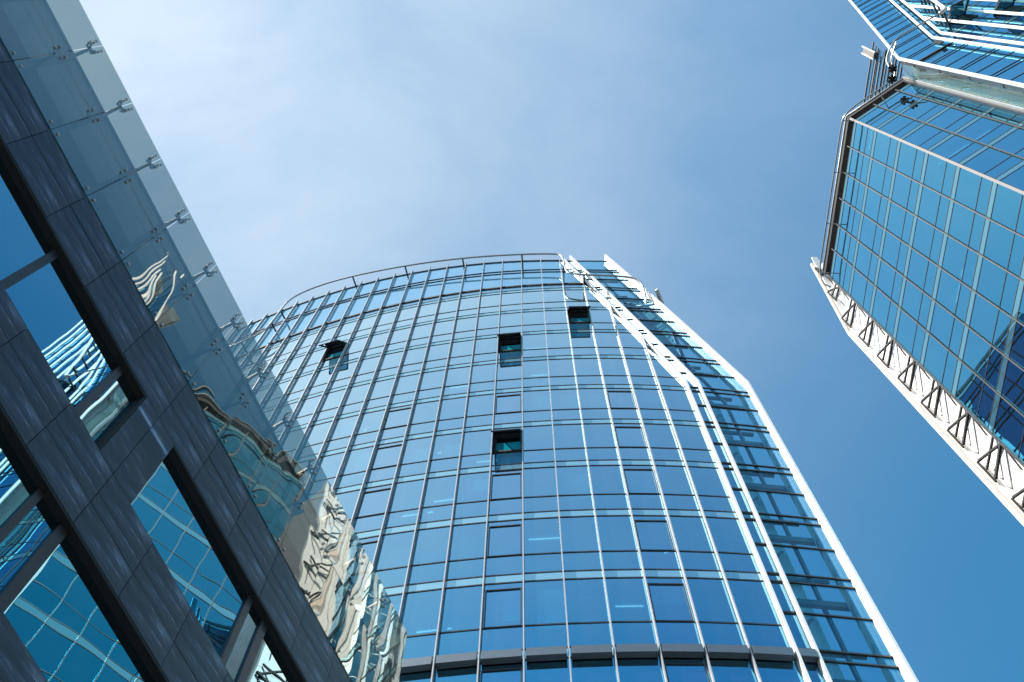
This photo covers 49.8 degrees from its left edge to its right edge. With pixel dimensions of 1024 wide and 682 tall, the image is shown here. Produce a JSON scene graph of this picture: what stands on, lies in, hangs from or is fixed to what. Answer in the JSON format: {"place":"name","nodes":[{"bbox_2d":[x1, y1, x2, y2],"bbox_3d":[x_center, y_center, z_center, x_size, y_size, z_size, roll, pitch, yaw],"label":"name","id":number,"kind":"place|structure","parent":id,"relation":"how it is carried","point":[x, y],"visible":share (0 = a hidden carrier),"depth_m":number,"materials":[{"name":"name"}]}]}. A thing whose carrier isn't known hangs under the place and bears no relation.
{"place":"outdoors","nodes":[
{"label":"outdoors","id":0,"kind":"place"},
{"bbox_2d":[47,0,1023,681],"label":"sky","id":1,"kind":"structure","parent":0,"point":[691,145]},
{"bbox_2d":[811,41,1023,525],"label":"glass office block","id":2,"kind":"structure","parent":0,"point":[919,271],"depth_m":51.18,"materials":[{"name":"metal"}]},
{"bbox_2d":[851,270,872,312],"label":"window","id":3,"kind":"structure","parent":2,"relation":"in","point":[859,282],"depth_m":59.58,"materials":[{"name":"blue glass"}]},
{"bbox_2d":[855,243,877,283],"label":"window","id":4,"kind":"structure","parent":2,"relation":"in","point":[863,255],"depth_m":59.12,"materials":[{"name":"blue glass"}]},
{"bbox_2d":[859,216,882,254],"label":"window","id":5,"kind":"structure","parent":2,"relation":"in","point":[868,231],"depth_m":58.62,"materials":[{"name":"blue glass"}]},
{"bbox_2d":[864,188,886,226],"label":"window","id":6,"kind":"structure","parent":2,"relation":"in","point":[872,203],"depth_m":58.16,"materials":[{"name":"blue glass"}]},
{"bbox_2d":[868,160,892,197],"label":"window","id":7,"kind":"structure","parent":2,"relation":"in","point":[877,172],"depth_m":57.68,"materials":[{"name":"blue glass"}]},
{"bbox_2d":[872,288,896,334],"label":"window","id":8,"kind":"structure","parent":2,"relation":"in","point":[881,302],"depth_m":55.89,"materials":[{"name":"blue glass"}]},
{"bbox_2d":[873,132,897,168],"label":"window","id":9,"kind":"structure","parent":2,"relation":"in","point":[882,141],"depth_m":57.20,"materials":[{"name":"blue glass"}]},
{"bbox_2d":[877,260,902,304],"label":"window","id":10,"kind":"structure","parent":2,"relation":"in","point":[885,278],"depth_m":55.39,"materials":[{"name":"blue glass"}]},
{"bbox_2d":[882,231,907,274],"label":"window","id":11,"kind":"structure","parent":2,"relation":"in","point":[889,255],"depth_m":54.92,"materials":[{"name":"blue glass"}]},
{"bbox_2d":[886,202,912,243],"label":"window","id":12,"kind":"structure","parent":2,"relation":"in","point":[896,214],"depth_m":54.44,"materials":[{"name":"blue glass"}]},
{"bbox_2d":[891,172,918,213],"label":"window","id":13,"kind":"structure","parent":2,"relation":"in","point":[901,187],"depth_m":53.96,"materials":[{"name":"blue glass"}]},
{"bbox_2d":[896,310,924,361],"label":"window","id":14,"kind":"structure","parent":2,"relation":"in","point":[906,330],"depth_m":52.18,"materials":[{"name":"blue glass"}]},
{"bbox_2d":[896,142,924,181],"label":"window","id":15,"kind":"structure","parent":2,"relation":"in","point":[907,153],"depth_m":53.50,"materials":[{"name":"blue glass"}]},
{"bbox_2d":[901,280,930,328],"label":"window","id":16,"kind":"structure","parent":2,"relation":"in","point":[912,297],"depth_m":51.68,"materials":[{"name":"blue glass"}]},
{"bbox_2d":[907,249,936,296],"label":"window","id":17,"kind":"structure","parent":2,"relation":"in","point":[918,264],"depth_m":51.21,"materials":[{"name":"blue glass"}]},
{"bbox_2d":[903,124,950,148],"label":"window","id":18,"kind":"structure","parent":2,"relation":"in","point":[925,132],"depth_m":53.08,"materials":[{"name":"blue glass"}]},
{"bbox_2d":[912,218,942,263],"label":"window","id":19,"kind":"structure","parent":2,"relation":"in","point":[923,235],"depth_m":50.74,"materials":[{"name":"blue glass"}]},
{"bbox_2d":[918,186,948,231],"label":"window","id":20,"kind":"structure","parent":2,"relation":"in","point":[929,202],"depth_m":50.26,"materials":[{"name":"blue glass"}]},
{"bbox_2d":[923,154,955,197],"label":"window","id":21,"kind":"structure","parent":2,"relation":"in","point":[935,169],"depth_m":49.78,"materials":[{"name":"blue glass"}]},
{"bbox_2d":[924,335,956,391],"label":"window","id":22,"kind":"structure","parent":2,"relation":"in","point":[935,358],"depth_m":48.47,"materials":[{"name":"blue glass"}]},
{"bbox_2d":[930,303,963,356],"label":"window","id":23,"kind":"structure","parent":2,"relation":"in","point":[942,321],"depth_m":47.98,"materials":[{"name":"blue glass"}]},
{"bbox_2d":[936,270,970,322],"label":"window","id":24,"kind":"structure","parent":2,"relation":"in","point":[948,288],"depth_m":47.50,"materials":[{"name":"blue glass"}]},
{"bbox_2d":[929,107,977,131],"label":"window","id":25,"kind":"structure","parent":2,"relation":"in","point":[951,115],"depth_m":52.86,"materials":[{"name":"blue glass"}]},
{"bbox_2d":[932,135,983,162],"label":"window","id":26,"kind":"structure","parent":2,"relation":"in","point":[955,144],"depth_m":49.40,"materials":[{"name":"blue glass"}]},
{"bbox_2d":[942,237,977,287],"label":"window","id":27,"kind":"structure","parent":2,"relation":"in","point":[955,253],"depth_m":47.03,"materials":[{"name":"blue glass"}]},
{"bbox_2d":[948,202,984,251],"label":"window","id":28,"kind":"structure","parent":2,"relation":"in","point":[962,217],"depth_m":46.55,"materials":[{"name":"blue glass"}]},
{"bbox_2d":[954,168,991,215],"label":"window","id":29,"kind":"structure","parent":2,"relation":"in","point":[968,184],"depth_m":46.08,"materials":[{"name":"blue glass"}]},
{"bbox_2d":[956,364,994,427],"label":"window","id":30,"kind":"structure","parent":2,"relation":"in","point":[969,389],"depth_m":44.77,"materials":[{"name":"blue glass"}]},
{"bbox_2d":[963,329,1002,389],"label":"window","id":31,"kind":"structure","parent":2,"relation":"in","point":[976,354],"depth_m":44.27,"materials":[{"name":"blue glass"}]},
{"bbox_2d":[958,117,1013,143],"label":"window","id":32,"kind":"structure","parent":2,"relation":"in","point":[982,126],"depth_m":49.16,"materials":[{"name":"blue glass"}]},
{"bbox_2d":[970,294,1009,352],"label":"window","id":33,"kind":"structure","parent":2,"relation":"in","point":[984,315],"depth_m":43.79,"materials":[{"name":"blue glass"}]},
{"bbox_2d":[963,147,1023,177],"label":"window","id":34,"kind":"structure","parent":2,"relation":"in","point":[989,158],"depth_m":45.69,"materials":[{"name":"blue glass"}]},
{"bbox_2d":[976,258,1018,315],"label":"window","id":35,"kind":"structure","parent":2,"relation":"in","point":[991,278],"depth_m":43.32,"materials":[{"name":"blue glass"}]},
{"bbox_2d":[984,221,1023,276],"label":"window","id":36,"kind":"structure","parent":2,"relation":"in","point":[999,239],"depth_m":42.86,"materials":[{"name":"blue glass"}]},
{"bbox_2d":[991,184,1023,235],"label":"window","id":37,"kind":"structure","parent":2,"relation":"in","point":[1007,201],"depth_m":42.70,"materials":[{"name":"blue glass"}]},
{"bbox_2d":[992,128,1023,157],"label":"window","id":38,"kind":"structure","parent":2,"relation":"in","point":[1012,143],"depth_m":46.17,"materials":[{"name":"blue glass"}]},
{"bbox_2d":[993,398,1023,462],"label":"window","id":39,"kind":"structure","parent":2,"relation":"in","point":[1009,424],"depth_m":41.52,"materials":[{"name":"blue glass"}]},
{"bbox_2d":[1001,361,1023,414],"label":"window","id":40,"kind":"structure","parent":2,"relation":"in","point":[1013,386],"depth_m":41.38,"materials":[{"name":"blue glass"}]},
{"bbox_3d":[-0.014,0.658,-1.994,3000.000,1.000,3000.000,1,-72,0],"label":"ground","id":41,"kind":"structure","parent":0,"visible":0},
{"bbox_2d":[0,0,387,681],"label":"stone building","id":42,"kind":"structure","parent":41,"relation":"on","point":[160,520],"depth_m":15.29,"materials":[{"name":"grey stone"}]},
{"bbox_2d":[0,157,136,443],"label":"window pane","id":43,"kind":"structure","parent":42,"relation":"in","point":[48,303],"depth_m":14.30,"materials":[{"name":"blue glass"}]},
{"bbox_2d":[0,428,154,681],"label":"window pane","id":44,"kind":"structure","parent":42,"relation":"in","point":[61,616],"depth_m":12.08,"materials":[{"name":"blue glass"}]},
{"bbox_2d":[131,454,295,681],"label":"window pane","id":45,"kind":"structure","parent":42,"relation":"in","point":[165,507],"depth_m":15.43,"materials":[{"name":"blue glass"}]},
{"bbox_2d":[226,253,918,681],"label":"glass tower","id":46,"kind":"structure","parent":41,"relation":"on","point":[532,471],"depth_m":39.03,"materials":[{"name":"metal"}]},
{"bbox_2d":[306,452,347,493],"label":"window","id":47,"kind":"structure","parent":46,"relation":"in","point":[329,466],"depth_m":42.18,"materials":[{"name":"blue glass"}]},
{"bbox_2d":[324,490,359,536],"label":"window","id":48,"kind":"structure","parent":46,"relation":"in","point":[347,501],"depth_m":38.58,"materials":[{"name":"blue glass"}]},
{"bbox_2d":[323,415,360,451],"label":"window","id":49,"kind":"structure","parent":46,"relation":"in","point":[344,427],"depth_m":45.90,"materials":[{"name":"blue glass"}]},
{"bbox_2d":[336,446,373,487],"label":"window","id":50,"kind":"structure","parent":46,"relation":"in","point":[358,460],"depth_m":42.10,"materials":[{"name":"blue glass"}]},
{"bbox_2d":[342,536,378,590],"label":"window","id":51,"kind":"structure","parent":46,"relation":"in","point":[368,545],"depth_m":35.01,"materials":[{"name":"glass"}]},
{"bbox_2d":[351,410,384,444],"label":"window","id":52,"kind":"structure","parent":46,"relation":"in","point":[368,422],"depth_m":45.81,"materials":[{"name":"blue glass"}]},
{"bbox_2d":[351,484,391,532],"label":"window","id":53,"kind":"structure","parent":46,"relation":"in","point":[374,500],"depth_m":38.27,"materials":[{"name":"blue glass"}]},
{"bbox_2d":[365,594,401,661],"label":"window","id":54,"kind":"structure","parent":46,"relation":"in","point":[385,619],"depth_m":31.28,"materials":[{"name":"glass"}]},
{"bbox_2d":[366,441,402,481],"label":"window","id":55,"kind":"structure","parent":46,"relation":"in","point":[386,455],"depth_m":41.99,"materials":[{"name":"blue glass"}]},
{"bbox_2d":[369,531,413,588],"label":"window","id":56,"kind":"structure","parent":46,"relation":"in","point":[394,549],"depth_m":34.51,"materials":[{"name":"blue glass"}]},
{"bbox_2d":[379,405,411,439],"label":"window","id":57,"kind":"structure","parent":46,"relation":"in","point":[399,416],"depth_m":45.72,"materials":[{"name":"blue glass"}]},
{"bbox_2d":[384,480,423,527],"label":"window","id":58,"kind":"structure","parent":46,"relation":"in","point":[406,495],"depth_m":38.23,"materials":[{"name":"blue glass"}]},
{"bbox_2d":[397,437,431,476],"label":"window","id":59,"kind":"structure","parent":46,"relation":"in","point":[415,450],"depth_m":41.93,"materials":[{"name":"blue glass"}]},
{"bbox_2d":[393,589,441,659],"bbox_3d":[-2.569,7.884,30.783,1.166,3.440,0.002,-8,-72,3],"label":"window","id":60,"kind":"structure","parent":46,"relation":"in","point":[420,612],"depth_m":30.73,"materials":[{"name":"blue glass"}]},
{"bbox_2d":[407,401,438,434],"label":"window","id":61,"kind":"structure","parent":46,"relation":"in","point":[422,412],"depth_m":45.65,"materials":[{"name":"blue glass"}]},
{"bbox_2d":[407,527,449,583],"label":"window","id":62,"kind":"structure","parent":46,"relation":"in","point":[431,545],"depth_m":34.44,"materials":[{"name":"blue glass"}]},
{"bbox_2d":[419,475,456,521],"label":"window","id":63,"kind":"structure","parent":46,"relation":"in","point":[438,491],"depth_m":38.16,"materials":[{"name":"blue glass"}]},
{"bbox_2d":[428,433,461,471],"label":"window","id":64,"kind":"structure","parent":46,"relation":"in","point":[444,446],"depth_m":41.87,"materials":[{"name":"blue glass"}]},
{"bbox_2d":[436,397,466,430],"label":"window","id":65,"kind":"structure","parent":46,"relation":"in","point":[449,408],"depth_m":45.59,"materials":[{"name":"blue glass"}]},
{"bbox_2d":[433,666,476,681],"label":"window","id":66,"kind":"structure","parent":46,"relation":"in","point":[469,673],"depth_m":28.28,"materials":[{"name":"blue glass"}]},
{"bbox_2d":[437,585,481,654],"bbox_3d":[-1.412,7.745,30.728,1.168,3.440,0.002,-6,-72,2],"label":"window","id":67,"kind":"structure","parent":46,"relation":"in","point":[461,610],"depth_m":30.67,"materials":[{"name":"blue glass"}]},
{"bbox_2d":[238,290,684,681],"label":"windows","id":68,"kind":"structure","parent":46,"relation":"in","point":[559,367],"depth_m":52.98,"materials":[{"name":"blue glass"}]},
{"bbox_2d":[446,523,485,578],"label":"window","id":69,"kind":"structure","parent":46,"relation":"in","point":[467,541],"depth_m":34.38,"materials":[{"name":"blue glass"}]},
{"bbox_2d":[454,472,488,517],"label":"window","id":70,"kind":"structure","parent":46,"relation":"in","point":[471,487],"depth_m":38.10,"materials":[{"name":"blue glass"}]},
{"bbox_2d":[460,430,491,467],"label":"window","id":71,"kind":"structure","parent":46,"relation":"in","point":[476,442],"depth_m":41.81,"materials":[{"name":"blue glass"}]},
{"bbox_2d":[465,394,493,426],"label":"window","id":72,"kind":"structure","parent":46,"relation":"in","point":[483,404],"depth_m":45.53,"materials":[{"name":"blue glass"}]},
{"bbox_2d":[479,661,522,681],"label":"window","id":73,"kind":"structure","parent":46,"relation":"in","point":[506,672],"depth_m":28.15,"materials":[{"name":"blue glass"}]},
{"bbox_2d":[481,582,522,650],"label":"window","id":74,"kind":"structure","parent":46,"relation":"in","point":[502,603],"depth_m":30.61,"materials":[{"name":"blue glass"}]},
{"bbox_2d":[485,520,522,574],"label":"window","id":75,"kind":"structure","parent":46,"relation":"in","point":[504,538],"depth_m":34.30,"materials":[{"name":"blue glass"}]},
{"bbox_2d":[489,469,521,514],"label":"window","id":76,"kind":"structure","parent":46,"relation":"in","point":[506,484],"depth_m":38.04,"materials":[{"name":"blue glass"}]},
{"bbox_2d":[494,392,521,423],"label":"window","id":77,"kind":"structure","parent":46,"relation":"in","point":[505,403],"depth_m":45.47,"materials":[{"name":"blue glass"}]},
{"bbox_2d":[523,390,551,421],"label":"window","id":78,"kind":"structure","parent":46,"relation":"in","point":[532,400],"depth_m":45.45,"materials":[{"name":"blue glass"}]},
{"bbox_2d":[523,425,554,462],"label":"window","id":79,"kind":"structure","parent":46,"relation":"in","point":[534,437],"depth_m":41.74,"materials":[{"name":"blue glass"}]},
{"bbox_2d":[523,467,557,511],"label":"window","id":80,"kind":"structure","parent":46,"relation":"in","point":[537,481],"depth_m":38.01,"materials":[{"name":"blue glass"}]},
{"bbox_2d":[524,518,561,571],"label":"window","id":81,"kind":"structure","parent":46,"relation":"in","point":[540,535],"depth_m":34.30,"materials":[{"name":"blue glass"}]},
{"bbox_2d":[524,580,567,647],"bbox_3d":[0.916,7.547,30.646,1.170,3.440,0.002,-4,-72,2],"label":"window","id":82,"kind":"structure","parent":46,"relation":"in","point":[544,601],"depth_m":30.60,"materials":[{"name":"blue glass"}]},
{"bbox_2d":[525,658,569,681],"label":"window","id":83,"kind":"structure","parent":46,"relation":"in","point":[554,670],"depth_m":28.06,"materials":[{"name":"blue glass"}]},
{"bbox_2d":[551,389,580,419],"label":"window","id":84,"kind":"structure","parent":46,"relation":"in","point":[565,398],"depth_m":45.43,"materials":[{"name":"blue glass"}]},
{"bbox_2d":[553,424,586,460],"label":"window","id":85,"kind":"structure","parent":46,"relation":"in","point":[565,436],"depth_m":41.72,"materials":[{"name":"blue glass"}]},
{"bbox_2d":[556,466,593,509],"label":"window","id":86,"kind":"structure","parent":46,"relation":"in","point":[570,480],"depth_m":37.98,"materials":[{"name":"blue glass"}]},
{"bbox_2d":[560,516,601,569],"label":"window","id":87,"kind":"structure","parent":46,"relation":"in","point":[577,533],"depth_m":34.27,"materials":[{"name":"blue glass"}]},
{"bbox_2d":[565,579,611,645],"bbox_3d":[2.085,7.488,30.618,1.171,3.440,0.001,-2,-72,1],"label":"window","id":88,"kind":"structure","parent":46,"relation":"in","point":[586,601],"depth_m":30.57,"materials":[{"name":"blue glass"}]},
{"bbox_2d":[570,657,617,681],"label":"window","id":89,"kind":"structure","parent":46,"relation":"in","point":[603,669],"depth_m":27.99,"materials":[{"name":"blue glass"}]},
{"bbox_2d":[578,389,610,418],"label":"window","id":90,"kind":"structure","parent":46,"relation":"in","point":[589,398],"depth_m":45.39,"materials":[{"name":"blue glass"}]},
{"bbox_2d":[583,424,618,459],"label":"window","id":91,"kind":"structure","parent":46,"relation":"in","point":[596,435],"depth_m":41.69,"materials":[{"name":"blue glass"}]},
{"bbox_2d":[589,466,628,508],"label":"window","id":92,"kind":"structure","parent":46,"relation":"in","point":[604,479],"depth_m":37.98,"materials":[{"name":"blue glass"}]},
{"bbox_2d":[596,516,640,568],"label":"window","id":93,"kind":"structure","parent":46,"relation":"in","point":[615,532],"depth_m":34.25,"materials":[{"name":"blue glass"}]},
{"bbox_2d":[606,389,639,417],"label":"window","id":94,"kind":"structure","parent":46,"relation":"in","point":[618,398],"depth_m":45.37,"materials":[{"name":"blue glass"}]},
{"bbox_2d":[605,578,656,644],"bbox_3d":[3.254,7.456,30.599,1.170,3.440,0.001,-1,-72,1],"label":"window","id":95,"kind":"structure","parent":46,"relation":"in","point":[627,597],"depth_m":30.54,"materials":[{"name":"blue glass"}]},
{"bbox_2d":[614,424,650,458],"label":"window","id":96,"kind":"structure","parent":46,"relation":"in","point":[628,435],"depth_m":41.67,"materials":[{"name":"blue glass"}]},
{"bbox_2d":[616,656,664,681],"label":"window","id":97,"kind":"structure","parent":46,"relation":"in","point":[629,669],"depth_m":27.94,"materials":[{"name":"blue glass"}]},
{"bbox_2d":[623,466,663,507],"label":"window","id":98,"kind":"structure","parent":46,"relation":"in","point":[641,481],"depth_m":37.92,"materials":[{"name":"blue glass"}]},
{"bbox_2d":[634,389,668,418],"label":"window","id":99,"kind":"structure","parent":46,"relation":"in","point":[646,398],"depth_m":45.39,"materials":[{"name":"blue glass"}]},
{"bbox_2d":[633,516,680,568],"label":"window","id":100,"kind":"structure","parent":46,"relation":"in","point":[653,532],"depth_m":34.22,"materials":[{"name":"blue glass"}]},
{"bbox_2d":[644,424,682,459],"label":"window","id":101,"kind":"structure","parent":46,"relation":"in","point":[658,435],"depth_m":41.68,"materials":[{"name":"blue glass"}]},
{"bbox_2d":[646,578,700,643],"bbox_3d":[4.423,7.435,30.584,1.168,3.440,0.036,0,-72,0],"label":"window","id":102,"kind":"structure","parent":46,"relation":"in","point":[669,598],"depth_m":30.51,"materials":[{"name":"blue glass"}]},
{"bbox_2d":[656,466,699,508],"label":"window","id":103,"kind":"structure","parent":46,"relation":"in","point":[673,479],"depth_m":37.97,"materials":[{"name":"blue glass"}]},
{"bbox_2d":[662,390,698,420],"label":"window","id":104,"kind":"structure","parent":46,"relation":"in","point":[680,400],"depth_m":45.39,"materials":[{"name":"blue glass"}]},
{"bbox_2d":[662,656,711,681],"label":"window","id":105,"kind":"structure","parent":46,"relation":"in","point":[677,669],"depth_m":27.91,"materials":[{"name":"blue glass"}]},
{"bbox_2d":[669,516,719,569],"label":"window","id":106,"kind":"structure","parent":46,"relation":"in","point":[690,533],"depth_m":34.24,"materials":[{"name":"blue glass"}]},
{"bbox_2d":[674,425,714,461],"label":"window","id":107,"kind":"structure","parent":46,"relation":"in","point":[693,437],"depth_m":41.69,"materials":[{"name":"blue glass"}]},
{"bbox_2d":[689,467,734,510],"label":"window","id":108,"kind":"structure","parent":46,"relation":"in","point":[707,481],"depth_m":37.97,"materials":[{"name":"blue glass"}]},
{"bbox_2d":[687,578,745,644],"bbox_3d":[5.589,7.473,30.588,1.165,3.440,0.002,2,-72,0],"label":"window","id":109,"kind":"structure","parent":46,"relation":"in","point":[710,597],"depth_m":30.53,"materials":[{"name":"blue glass"}]},
{"bbox_2d":[706,518,758,571],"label":"window","id":110,"kind":"structure","parent":46,"relation":"in","point":[728,535],"depth_m":34.25,"materials":[{"name":"blue glass"}]},
{"bbox_2d":[709,658,757,681],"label":"window","id":111,"kind":"structure","parent":46,"relation":"in","point":[723,669],"depth_m":27.95,"materials":[{"name":"blue glass"}]},
{"bbox_2d":[727,580,789,646],"bbox_3d":[6.750,7.521,30.596,1.160,3.440,0.002,3,-72,-1],"label":"window","id":112,"kind":"structure","parent":46,"relation":"in","point":[752,600],"depth_m":30.54,"materials":[{"name":"blue glass"}]},
{"bbox_2d":[755,659,803,681],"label":"window","id":113,"kind":"structure","parent":46,"relation":"in","point":[769,670],"depth_m":28.00,"materials":[{"name":"blue glass"}]},
{"bbox_2d":[849,0,1023,115],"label":"piped glass tower","id":114,"kind":"structure","parent":41,"relation":"on","point":[976,45],"depth_m":59.41,"materials":[{"name":"metal"}]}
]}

